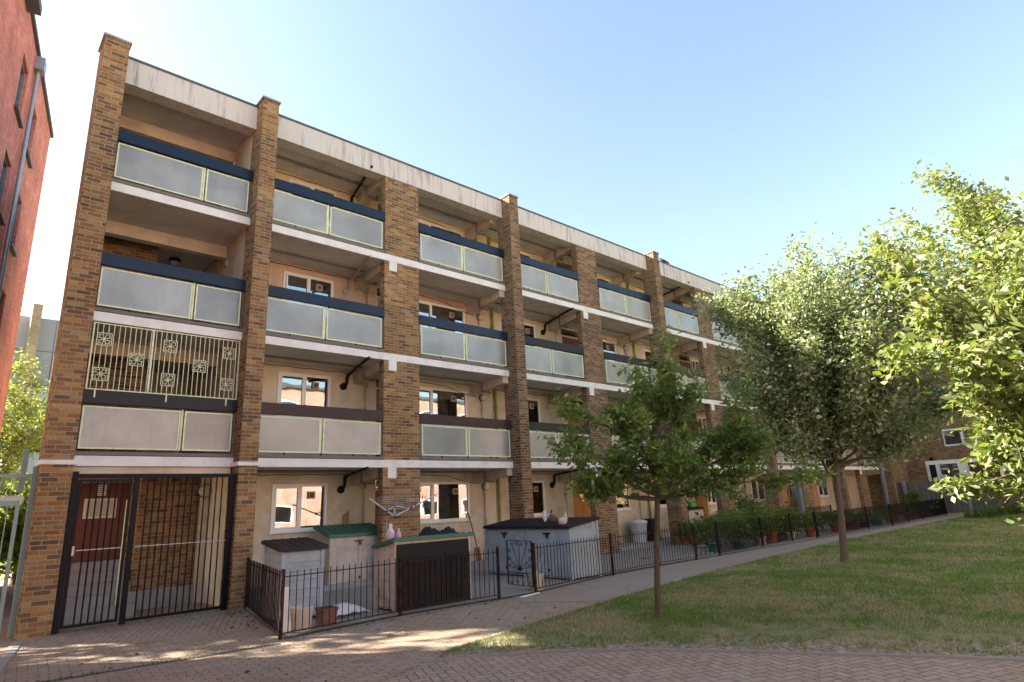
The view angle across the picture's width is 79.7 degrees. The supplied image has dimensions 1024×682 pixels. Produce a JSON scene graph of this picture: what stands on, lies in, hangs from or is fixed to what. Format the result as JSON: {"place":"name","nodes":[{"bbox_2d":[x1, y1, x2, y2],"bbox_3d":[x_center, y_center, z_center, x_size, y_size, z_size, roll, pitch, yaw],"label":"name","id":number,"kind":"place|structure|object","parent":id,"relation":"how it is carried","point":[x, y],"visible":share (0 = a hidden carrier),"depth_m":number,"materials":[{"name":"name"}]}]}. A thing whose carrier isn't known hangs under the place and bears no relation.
{"place":"outdoors","nodes":[
{"label":"outdoors","id":0,"kind":"place"},
{"bbox_2d":[4,303,59,507],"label":"grey clad building","id":1,"kind":"structure","parent":0,"point":[37,333],"depth_m":47.57,"materials":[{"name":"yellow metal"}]},
{"bbox_2d":[0,596,600,681],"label":"path","id":2,"kind":"structure","parent":0,"point":[333,655],"depth_m":7.72,"materials":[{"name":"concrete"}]},
{"bbox_2d":[45,643,280,681],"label":"drain channel","id":3,"kind":"object","parent":2,"relation":"on","point":[67,678],"visible":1,"depth_m":7.33,"materials":[{"name":"metal"}]},
{"bbox_2d":[244,557,285,631],"bbox_3d":[-4.080,4.091,10.009,0.051,0.910,3.538,6,-17,-30],"label":"iron railing","id":4,"kind":"object","parent":2,"relation":"on","point":[257,605],"visible":0.96,"depth_m":9.95,"materials":[{"name":"metal"}]},
{"bbox_2d":[35,597,514,681],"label":"weeds","id":5,"kind":"object","parent":2,"relation":"on","point":[239,611],"visible":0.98,"depth_m":9.58,"materials":[{"name":"green plant"}]},
{"bbox_2d":[79,603,555,681],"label":"fallen leaves","id":6,"kind":"object","parent":2,"relation":"on","point":[247,671],"visible":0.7,"depth_m":8.54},
{"bbox_2d":[278,546,500,639],"bbox_3d":[-1.766,3.951,9.890,4.055,0.910,0.179,11,-20,-42],"label":"iron railing","id":7,"kind":"object","parent":2,"relation":"on","point":[281,610],"visible":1,"depth_m":9.71,"materials":[{"name":"metal"}]},
{"bbox_2d":[136,596,1023,681],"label":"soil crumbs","id":8,"kind":"object","parent":2,"relation":"on","point":[892,640],"visible":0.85,"depth_m":6.75,"materials":[{"name":"soil"}]},
{"bbox_2d":[0,509,1021,576],"bbox_3d":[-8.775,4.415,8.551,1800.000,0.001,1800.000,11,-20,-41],"label":"ground","id":9,"kind":"structure","parent":0,"point":[3,575],"depth_m":28.81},
{"bbox_2d":[0,343,49,509],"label":"tree","id":10,"kind":"object","parent":9,"relation":"on","point":[26,431],"visible":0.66,"depth_m":25.93,"materials":[{"name":"green plant"}]},
{"bbox_2d":[13,32,899,640],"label":"apartment block","id":11,"kind":"structure","parent":9,"relation":"on","point":[399,330],"depth_m":14.71,"materials":[{"name":"brick"}]},
{"bbox_2d":[67,482,128,561],"bbox_3d":[-8.356,3.626,12.355,0.990,1.505,0.082,11,-20,-41],"label":"door","id":12,"kind":"structure","parent":11,"relation":"in","point":[81,519],"depth_m":12.37,"materials":[{"name":"wood"}]},
{"bbox_2d":[51,471,235,633],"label":"security gate","id":13,"kind":"structure","parent":11,"relation":"attached to","point":[65,557],"depth_m":10.60,"materials":[{"name":"black metal"}]},
{"bbox_2d":[85,322,240,405],"bbox_3d":[-6.598,0.493,11.816,2.580,1.390,0.085,11,-20,-41],"label":"balcony grille","id":14,"kind":"object","parent":11,"relation":"attached to","point":[149,367],"visible":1,"depth_m":11.73,"materials":[{"name":"beige metal"}]},
{"bbox_2d":[269,484,326,533],"bbox_3d":[-5.080,3.961,14.549,1.410,1.105,0.320,11,-20,-41],"label":"window frame","id":15,"kind":"structure","parent":11,"relation":"in","point":[316,493],"depth_m":14.50,"materials":[{"name":"white plastic"}]},
{"bbox_2d":[275,371,330,419],"bbox_3d":[-5.133,1.361,15.162,1.410,1.105,0.120,11,-20,-41],"label":"window frame","id":16,"kind":"structure","parent":11,"relation":"in","point":[315,385],"depth_m":15.16,"materials":[{"name":"white plastic"}]},
{"bbox_2d":[282,271,333,316],"bbox_3d":[-5.251,-1.150,15.827,1.410,1.105,0.120,11,-20,-41],"label":"window frame","id":17,"kind":"structure","parent":11,"relation":"in","point":[285,273],"depth_m":15.87,"materials":[{"name":"white plastic"}]},
{"bbox_2d":[288,178,336,227],"bbox_3d":[-5.369,-3.680,16.498,1.410,1.105,0.120,11,-20,-41],"label":"window frame","id":18,"kind":"structure","parent":11,"relation":"in","point":[290,180],"depth_m":16.56,"materials":[{"name":"white plastic"}]},
{"bbox_2d":[375,491,377,524],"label":"door","id":19,"kind":"structure","parent":11,"relation":"in","point":[376,492],"depth_m":15.79,"materials":[{"name":"brown glass"}]},
{"bbox_2d":[369,494,436,530],"bbox_3d":[-2.573,4.167,14.106,1.836,1.225,0.419,11,-20,-41],"label":"clothes airer","id":20,"kind":"object","parent":11,"relation":"attached to","point":[394,506],"visible":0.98,"depth_m":14.21,"materials":[{"name":"white metal"}]},
{"bbox_2d":[418,219,462,251],"bbox_3d":[-2.313,-3.118,19.222,1.915,1.070,0.090,11,-20,-41],"label":"window frame","id":21,"kind":"structure","parent":11,"relation":"in","point":[419,221],"depth_m":19.33,"materials":[{"name":"white plastic"}]},
{"bbox_2d":[419,300,464,335],"bbox_3d":[-2.185,-0.574,18.536,1.975,1.105,0.120,11,-20,-41],"label":"window frame","id":22,"kind":"structure","parent":11,"relation":"in","point":[446,312],"depth_m":18.83,"materials":[{"name":"white plastic"}]},
{"bbox_2d":[419,386,468,427],"bbox_3d":[-2.134,1.958,17.941,1.975,1.105,0.320,11,-20,-41],"label":"window frame","id":23,"kind":"structure","parent":11,"relation":"in","point":[454,398],"depth_m":18.24,"materials":[{"name":"white plastic"}]},
{"bbox_2d":[420,482,471,523],"bbox_3d":[-1.984,4.526,17.226,1.975,1.105,0.230,11,-20,-41],"label":"window frame","id":24,"kind":"structure","parent":11,"relation":"in","point":[425,520],"depth_m":17.35,"materials":[{"name":"white plastic"}]},
{"bbox_2d":[524,323,536,346],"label":"window frame","id":25,"kind":"structure","parent":11,"relation":"in","point":[529,329],"depth_m":21.12,"materials":[{"name":"white plastic"}]},
{"bbox_2d":[528,398,542,431],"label":"window frame","id":26,"kind":"structure","parent":11,"relation":"in","point":[533,404],"depth_m":20.40,"materials":[{"name":"white plastic"}]},
{"bbox_2d":[532,481,547,516],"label":"window frame","id":27,"kind":"structure","parent":11,"relation":"in","point":[539,505],"depth_m":19.68,"materials":[{"name":"white plastic"}]},
{"bbox_2d":[562,336,580,378],"bbox_3d":[2.161,0.861,22.187,0.890,2.000,0.055,11,-20,-41],"label":"door","id":28,"kind":"structure","parent":11,"relation":"in","point":[565,340],"depth_m":22.35,"materials":[{"name":"brown wood"}]},
{"bbox_2d":[572,486,590,516],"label":"door","id":29,"kind":"structure","parent":11,"relation":"in","point":[581,509],"depth_m":20.86,"materials":[{"name":"orange wood"}]},
{"bbox_2d":[603,340,616,361],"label":"window frame","id":30,"kind":"structure","parent":11,"relation":"in","point":[608,346],"depth_m":23.91,"materials":[{"name":"white plastic"}]},
{"bbox_2d":[616,484,631,510],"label":"window frame","id":31,"kind":"structure","parent":11,"relation":"in","point":[623,504],"depth_m":22.47,"materials":[{"name":"white plastic"}]},
{"bbox_2d":[696,416,707,433],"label":"window frame","id":32,"kind":"structure","parent":11,"relation":"in","point":[704,426],"depth_m":27.22,"materials":[{"name":"white plastic"}]},
{"bbox_2d":[696,489,708,517],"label":"door","id":33,"kind":"structure","parent":11,"relation":"in","point":[701,502],"depth_m":25.86,"materials":[{"name":"orange wood"}]},
{"bbox_2d":[706,478,716,504],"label":"window frame","id":34,"kind":"structure","parent":11,"relation":"in","point":[711,501],"depth_m":26.38,"materials":[{"name":"white plastic"}]},
{"bbox_2d":[749,478,765,501],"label":"window frame","id":35,"kind":"structure","parent":11,"relation":"in","point":[759,494],"depth_m":29.19,"materials":[{"name":"white plastic"}]},
{"bbox_2d":[816,477,829,496],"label":"window frame","id":36,"kind":"structure","parent":11,"relation":"in","point":[823,492],"depth_m":34.10,"materials":[{"name":"white plastic"}]},
{"bbox_2d":[867,308,1023,508],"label":"brick flats","id":37,"kind":"structure","parent":9,"relation":"on","point":[947,455],"depth_m":39.23,"materials":[{"name":"brown brick"}]},
{"bbox_2d":[928,463,939,480],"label":"window frame","id":38,"kind":"structure","parent":37,"relation":"in","point":[933,470],"depth_m":39.40,"materials":[{"name":"white plastic"}]},
{"bbox_2d":[938,462,961,479],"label":"window frame","id":39,"kind":"structure","parent":37,"relation":"in","point":[954,467],"depth_m":38.77,"materials":[{"name":"white plastic"}]},
{"bbox_2d":[942,428,981,446],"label":"window frame","id":40,"kind":"structure","parent":37,"relation":"in","point":[955,438],"depth_m":38.85,"materials":[{"name":"white plastic"}]},
{"bbox_2d":[966,459,1004,484],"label":"window frame","id":41,"kind":"structure","parent":37,"relation":"in","point":[977,469],"depth_m":37.60,"materials":[{"name":"white plastic"}]},
{"bbox_2d":[896,478,997,511],"bbox_3d":[24.524,9.183,36.317,1.960,1.950,6.200,11,-20,-41],"label":"wooden fence","id":42,"kind":"object","parent":9,"relation":"on","point":[921,488],"visible":0.21,"depth_m":36.35,"materials":[{"name":"grey wood"}]},
{"bbox_2d":[0,551,1023,681],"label":"paving","id":43,"kind":"structure","parent":0,"point":[647,666],"depth_m":6.28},
{"bbox_2d":[0,642,22,671],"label":"kerb","id":44,"kind":"object","parent":43,"relation":"on","point":[8,653],"visible":1,"depth_m":8.27,"materials":[{"name":"concrete"}]},
{"bbox_2d":[0,472,30,584],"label":"tree","id":45,"kind":"object","parent":43,"relation":"on","point":[18,537],"visible":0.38,"depth_m":17.94,"materials":[{"name":"green plant"}]},
{"bbox_2d":[0,449,38,637],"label":"passage gate","id":46,"kind":"structure","parent":43,"relation":"on","point":[22,476],"depth_m":9.78,"materials":[{"name":"metal"}]},
{"bbox_2d":[0,0,53,433],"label":"red brick building","id":47,"kind":"structure","parent":43,"relation":"on","point":[26,131],"depth_m":17.41,"materials":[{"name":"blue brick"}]},
{"bbox_2d":[0,158,7,225],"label":"window frame","id":48,"kind":"structure","parent":47,"relation":"in","point":[4,169],"depth_m":16.13,"materials":[{"name":"grey metal"}]},
{"bbox_2d":[9,201,17,256],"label":"window frame","id":49,"kind":"structure","parent":47,"relation":"in","point":[12,248],"depth_m":17.90,"materials":[{"name":"grey metal"}]},
{"bbox_2d":[14,62,24,128],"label":"window frame","id":50,"kind":"structure","parent":47,"relation":"in","point":[16,106],"depth_m":16.78,"materials":[{"name":"grey metal"}]},
{"bbox_2d":[26,116,33,168],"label":"window frame","id":51,"kind":"structure","parent":47,"relation":"in","point":[28,158],"depth_m":18.52,"materials":[{"name":"grey metal"}]},
{"bbox_2d":[483,517,548,576],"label":"storage shed","id":52,"kind":"structure","parent":43,"relation":"on","point":[499,534],"depth_m":14.66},
{"bbox_2d":[488,530,505,571],"bbox_3d":[-0.370,5.071,14.847,0.025,0.960,0.619,11,-20,-41],"label":"door","id":53,"kind":"structure","parent":52,"relation":"in","point":[495,539],"depth_m":14.85,"materials":[{"name":"wood"}]},
{"bbox_2d":[500,530,523,573],"bbox_3d":[-0.003,4.942,14.426,0.069,0.960,0.735,11,-20,-41],"label":"door","id":54,"kind":"structure","parent":52,"relation":"in","point":[509,534],"depth_m":14.39,"materials":[{"name":"wood"}]},
{"bbox_2d":[524,517,601,580],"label":"storage shed","id":55,"kind":"structure","parent":43,"relation":"on","point":[538,533],"depth_m":13.53,"materials":[{"name":"wood"}]},
{"bbox_2d":[527,530,548,574],"bbox_3d":[0.586,4.757,13.831,0.025,0.960,0.619,11,-20,-41],"label":"door","id":56,"kind":"structure","parent":55,"relation":"in","point":[536,536],"depth_m":13.80,"materials":[{"name":"wood"}]},
{"bbox_2d":[542,530,569,576],"bbox_3d":[0.953,4.628,13.410,0.069,0.960,0.735,11,-20,-41],"label":"door","id":57,"kind":"structure","parent":55,"relation":"in","point":[552,536],"depth_m":13.38,"materials":[{"name":"wood"}]},
{"bbox_2d":[441,517,956,652],"bbox_3d":[12.747,6.741,21.227,1.004,0.050,39.602,-17,-20,42],"label":"kerb edging","id":58,"kind":"object","parent":43,"relation":"on","point":[460,646],"visible":0.16,"depth_m":8.68,"materials":[{"name":"concrete"}]},
{"bbox_2d":[421,648,1023,662],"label":"kerb edging","id":59,"kind":"object","parent":43,"relation":"on","point":[744,651],"visible":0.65,"depth_m":6.61,"materials":[{"name":"concrete"}]},
{"bbox_2d":[21,0,1023,319],"label":"sky","id":60,"kind":"structure","parent":0,"point":[692,133],"materials":[{"name":"blue"}]},
{"bbox_2d":[245,514,951,636],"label":"patio","id":61,"kind":"structure","parent":0,"point":[507,589],"depth_m":13.29,"materials":[{"name":"concrete"}]},
{"bbox_2d":[278,587,290,631],"bbox_3d":[-3.269,3.874,8.848,0.197,0.600,0.148,2,-15,-16],"label":"leaning board","id":62,"kind":"object","parent":61,"relation":"on","point":[285,614],"visible":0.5,"depth_m":8.82,"materials":[{"name":"white paint"}]},
{"bbox_2d":[260,537,328,623],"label":"storage shed","id":63,"kind":"structure","parent":61,"relation":"on","point":[300,555],"depth_m":9.90,"materials":[{"name":"wood"}]},
{"bbox_2d":[290,605,313,631],"bbox_3d":[-3.058,4.030,8.902,0.332,0.330,0.335,11,-20,-41],"label":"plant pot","id":64,"kind":"object","parent":61,"relation":"on","point":[299,616],"visible":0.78,"depth_m":8.79,"materials":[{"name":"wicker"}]},
{"bbox_2d":[315,605,338,626],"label":"plant pot","id":65,"kind":"object","parent":61,"relation":"on","point":[325,615],"visible":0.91,"depth_m":9.12,"materials":[{"name":"brown plastic"}]},
{"bbox_2d":[312,603,371,619],"bbox_3d":[-2.780,4.367,9.987,0.778,0.178,0.718,11,-20,-41],"label":"plastic sheet","id":66,"kind":"object","parent":61,"relation":"on","point":[351,611],"visible":0.53,"depth_m":9.89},
{"bbox_2d":[313,522,376,583],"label":"storage shed","id":67,"kind":"structure","parent":61,"relation":"on","point":[351,544],"depth_m":13.91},
{"bbox_2d":[332,537,357,583],"bbox_3d":[-3.733,4.924,13.741,0.619,0.980,0.025,11,-20,-41],"label":"door","id":68,"kind":"structure","parent":67,"relation":"in","point":[345,550],"depth_m":13.74,"materials":[{"name":"wood"}]},
{"bbox_2d":[354,536,376,580],"bbox_3d":[-3.293,4.999,14.101,0.735,0.980,0.069,11,-20,-41],"label":"door","id":69,"kind":"structure","parent":67,"relation":"in","point":[365,553],"depth_m":14.08,"materials":[{"name":"wood"}]},
{"bbox_2d":[371,531,472,611],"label":"storage shed","id":70,"kind":"structure","parent":61,"relation":"on","point":[424,546],"depth_m":10.53,"materials":[{"name":"wood"}]},
{"bbox_2d":[418,526,458,535],"bbox_3d":[-1.354,3.511,11.242,0.850,0.254,0.500,11,-20,-41],"label":"cloth bundle","id":71,"kind":"object","parent":70,"relation":"on","point":[426,530],"visible":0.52,"depth_m":11.05,"materials":[{"name":"fabric"}]},
{"bbox_2d":[528,573,543,589],"bbox_3d":[0.471,4.684,11.937,0.304,0.302,0.306,11,-20,-41],"label":"basket","id":72,"kind":"object","parent":61,"relation":"on","point":[539,584],"visible":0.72,"depth_m":11.84,"materials":[{"name":"wicker"}]},
{"bbox_2d":[250,520,835,599],"bbox_3d":[8.043,7.808,24.638,37.000,0.150,1.350,11,-20,-41],"label":"step","id":73,"kind":"object","parent":61,"relation":"on","point":[369,581],"depth_m":15.99,"materials":[{"name":"concrete"}]},
{"bbox_2d":[468,513,481,560],"bbox_3d":[-1.053,5.546,17.425,0.378,1.304,0.166,-2,-15,-1],"label":"spade","id":74,"kind":"object","parent":73,"relation":"on","point":[478,557],"visible":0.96,"depth_m":17.35,"materials":[{"name":"brown wood"}]},
{"bbox_2d":[629,519,647,542],"bbox_3d":[4.524,6.746,21.830,0.660,0.780,0.660,11,-20,-41],"label":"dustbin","id":75,"kind":"object","parent":73,"relation":"on","point":[639,526],"visible":0.98,"depth_m":21.62,"materials":[{"name":"white plastic"}]},
{"bbox_2d":[643,518,660,540],"bbox_3d":[5.044,6.848,22.288,0.560,0.770,0.560,11,-20,-41],"label":"plastic bin","id":76,"kind":"object","parent":73,"relation":"on","point":[650,525],"visible":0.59,"depth_m":22.05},
{"bbox_2d":[812,483,820,511],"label":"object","id":77,"kind":"object","parent":73,"relation":"on","point":[816,497],"visible":0.14,"depth_m":31.16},
{"bbox_2d":[532,524,697,592],"bbox_3d":[2.551,4.862,14.086,0.278,0.910,6.435,-16,-20,41],"label":"iron railing","id":78,"kind":"object","parent":61,"relation":"on","point":[583,541],"visible":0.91,"depth_m":13.71,"materials":[{"name":"metal"}]},
{"bbox_2d":[506,540,533,586],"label":"ornate gate","id":79,"kind":"structure","parent":78,"relation":"attached to","point":[519,568],"depth_m":12.10,"materials":[{"name":"metal"}]},
{"bbox_2d":[694,524,718,556],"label":"ornate gate","id":80,"kind":"structure","parent":78,"relation":"attached to","point":[706,541],"depth_m":16.68,"materials":[{"name":"black metal"}]},
{"bbox_2d":[674,519,692,544],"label":"plant pot","id":81,"kind":"object","parent":61,"relation":"on","point":[681,534],"visible":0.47,"depth_m":20.99,"materials":[{"name":"ceramic"}]},
{"bbox_2d":[682,510,734,544],"bbox_3d":[6.311,5.987,19.505,1.769,1.130,1.289,-5,-15,7],"label":"shrub","id":82,"kind":"object","parent":61,"relation":"on","point":[703,520],"visible":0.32,"depth_m":19.45,"materials":[{"name":"green plant"}]},
{"bbox_2d":[688,498,735,551],"bbox_3d":[6.013,5.477,18.344,1.206,1.531,1.334,11,-20,-41],"label":"plant pot","id":83,"kind":"object","parent":61,"relation":"on","point":[712,533],"visible":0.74,"depth_m":18.23,"materials":[{"name":"teal plastic"}]},
{"bbox_2d":[710,508,747,533],"bbox_3d":[7.476,6.234,20.733,1.628,1.174,1.419,3,-16,-21],"label":"shrub","id":84,"kind":"object","parent":61,"relation":"on","point":[735,513],"visible":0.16,"depth_m":20.79,"materials":[{"name":"green plant"}]},
{"bbox_2d":[719,504,760,548],"bbox_3d":[6.898,5.653,18.730,1.319,1.310,1.259,-2,-15,-4],"label":"plant pot","id":85,"kind":"object","parent":61,"relation":"on","point":[741,528],"visible":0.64,"depth_m":18.68,"materials":[{"name":"teal plastic"}]},
{"bbox_2d":[724,523,757,540],"bbox_3d":[7.268,6.136,19.659,1.069,0.834,1.061,-2,-15,-2],"label":"shrub","id":86,"kind":"object","parent":61,"relation":"on","point":[742,533],"visible":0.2,"depth_m":19.43,"materials":[{"name":"green plant"}]},
{"bbox_2d":[730,488,762,516],"bbox_3d":[8.959,6.426,23.006,1.306,1.827,1.289,11,-20,-41],"label":"shrub","id":87,"kind":"object","parent":61,"relation":"on","point":[740,500],"visible":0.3,"depth_m":23.05,"materials":[{"name":"green plant"}]},
{"bbox_2d":[736,499,772,524],"bbox_3d":[8.690,6.369,21.953,1.810,1.428,1.480,11,-20,-41],"label":"shrub","id":88,"kind":"object","parent":61,"relation":"on","point":[749,509],"visible":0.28,"depth_m":21.91,"materials":[{"name":"green plant"}]},
{"bbox_2d":[744,504,773,544],"bbox_3d":[7.891,5.905,19.748,0.993,1.255,1.040,11,-20,-41],"label":"plant pot","id":89,"kind":"object","parent":61,"relation":"on","point":[751,515],"visible":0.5,"depth_m":19.76,"materials":[{"name":"plant"}]},
{"bbox_2d":[715,512,817,555],"bbox_3d":[8.141,6.020,19.436,6.775,0.910,0.247,11,-20,-42],"label":"iron railing","id":90,"kind":"object","parent":61,"relation":"on","point":[762,535],"visible":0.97,"depth_m":19.21,"materials":[{"name":"black metal"}]},
{"bbox_2d":[747,499,787,542],"bbox_3d":[8.538,5.857,20.490,1.098,1.669,1.130,11,-20,-41],"label":"plant pot","id":91,"kind":"object","parent":61,"relation":"on","point":[767,510],"visible":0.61,"depth_m":20.38,"materials":[{"name":"ceramic"}]},
{"bbox_2d":[762,517,795,540],"bbox_3d":[8.938,6.451,21.083,1.202,0.845,1.298,11,-20,-41],"label":"shrub","id":92,"kind":"object","parent":61,"relation":"on","point":[787,526],"visible":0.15,"depth_m":20.82,"materials":[{"name":"green plant"}]},
{"bbox_2d":[774,501,804,539],"bbox_3d":[9.646,6.255,21.441,1.086,1.288,1.251,-7,-16,17],"label":"plant pot","id":93,"kind":"object","parent":61,"relation":"on","point":[790,537],"visible":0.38,"depth_m":21.26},
{"bbox_2d":[771,506,810,531],"bbox_3d":[10.285,6.694,22.872,1.669,1.133,1.513,11,-20,-41],"label":"shrub","id":94,"kind":"object","parent":61,"relation":"on","point":[785,511],"visible":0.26,"depth_m":22.87,"materials":[{"name":"green plant"}]},
{"bbox_2d":[798,506,823,536],"bbox_3d":[10.853,6.585,22.451,0.916,1.059,1.036,-3,-15,3],"label":"plant pot","id":95,"kind":"object","parent":61,"relation":"on","point":[808,522],"visible":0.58,"depth_m":22.26,"materials":[{"name":"ceramic"}]},
{"bbox_2d":[818,508,852,531],"bbox_3d":[12.679,6.980,23.985,1.418,0.917,1.467,11,-20,-41],"label":"plant pot","id":96,"kind":"object","parent":61,"relation":"on","point":[834,530],"visible":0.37,"depth_m":23.90,"materials":[{"name":"ceramic"}]},
{"bbox_2d":[814,504,892,536],"bbox_3d":[13.579,7.005,24.109,7.544,0.910,0.144,11,-20,-41],"label":"iron railing","id":97,"kind":"object","parent":61,"relation":"on","point":[867,520],"visible":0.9,"depth_m":24.11,"materials":[{"name":"black metal"}]},
{"bbox_2d":[898,489,922,502],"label":"shrub","id":98,"kind":"object","parent":61,"relation":"on","point":[911,496],"visible":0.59,"depth_m":34.79,"materials":[{"name":"green plant"}]},
{"bbox_2d":[889,498,947,524],"bbox_3d":[19.995,8.268,29.999,9.952,0.910,0.077,12,-20,-43],"label":"iron railing","id":99,"kind":"object","parent":61,"relation":"on","point":[925,507],"visible":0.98,"depth_m":29.60,"materials":[{"name":"black metal"}]},
{"bbox_2d":[687,506,704,542],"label":"storage shed","id":100,"kind":"structure","parent":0,"point":[695,511],"depth_m":22.12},
{"bbox_2d":[424,510,1023,659],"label":"lawn","id":101,"kind":"structure","parent":0,"point":[843,633],"depth_m":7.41,"materials":[{"name":"plant"}]},
{"bbox_2d":[536,325,841,618],"bbox_3d":[2.429,1.746,8.369,4.188,4.020,1.736,-5,-15,7],"label":"tree","id":102,"kind":"object","parent":101,"relation":"on","point":[616,474],"visible":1,"depth_m":8.49,"materials":[{"name":"green plant"}]},
{"bbox_2d":[690,206,981,562],"bbox_3d":[7.561,0.950,13.489,5.094,7.730,5.275,11,-20,-41],"label":"tree","id":103,"kind":"object","parent":101,"relation":"on","point":[811,372],"visible":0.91,"depth_m":13.42,"materials":[{"name":"green plant"}]},
{"bbox_2d":[843,153,1023,448],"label":"tree","id":104,"kind":"object","parent":101,"relation":"on","point":[973,216],"visible":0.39,"depth_m":22.73,"materials":[{"name":"green plant"}]},
{"bbox_2d":[845,214,1023,526],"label":"tree","id":105,"kind":"object","parent":101,"relation":"on","point":[990,347],"visible":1,"depth_m":6.46,"materials":[{"name":"green plant"}]},
{"bbox_2d":[960,507,986,518],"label":"iris clump","id":106,"kind":"object","parent":101,"relation":"on","point":[975,513],"visible":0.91,"depth_m":28.61,"materials":[{"name":"green plant"}]},
{"bbox_2d":[977,506,999,517],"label":"iris clump","id":107,"kind":"object","parent":101,"relation":"on","point":[992,513],"visible":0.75,"depth_m":28.84,"materials":[{"name":"green plant"}]},
{"bbox_2d":[987,475,1021,496],"bbox_3d":[26.790,7.574,30.973,4.959,2.138,4.958,11,-20,-41],"label":"shrub","id":108,"kind":"object","parent":101,"relation":"on","point":[1001,481],"visible":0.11,"depth_m":31.43,"materials":[{"name":"green plant"}]},
{"bbox_2d":[993,504,1015,514],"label":"iris clump","id":109,"kind":"object","parent":101,"relation":"on","point":[1012,510],"visible":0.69,"depth_m":30.09,"materials":[{"name":"green plant"}]},
{"bbox_2d":[511,512,979,601],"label":"tarmac path","id":110,"kind":"structure","parent":0,"point":[603,588],"depth_m":13.62,"materials":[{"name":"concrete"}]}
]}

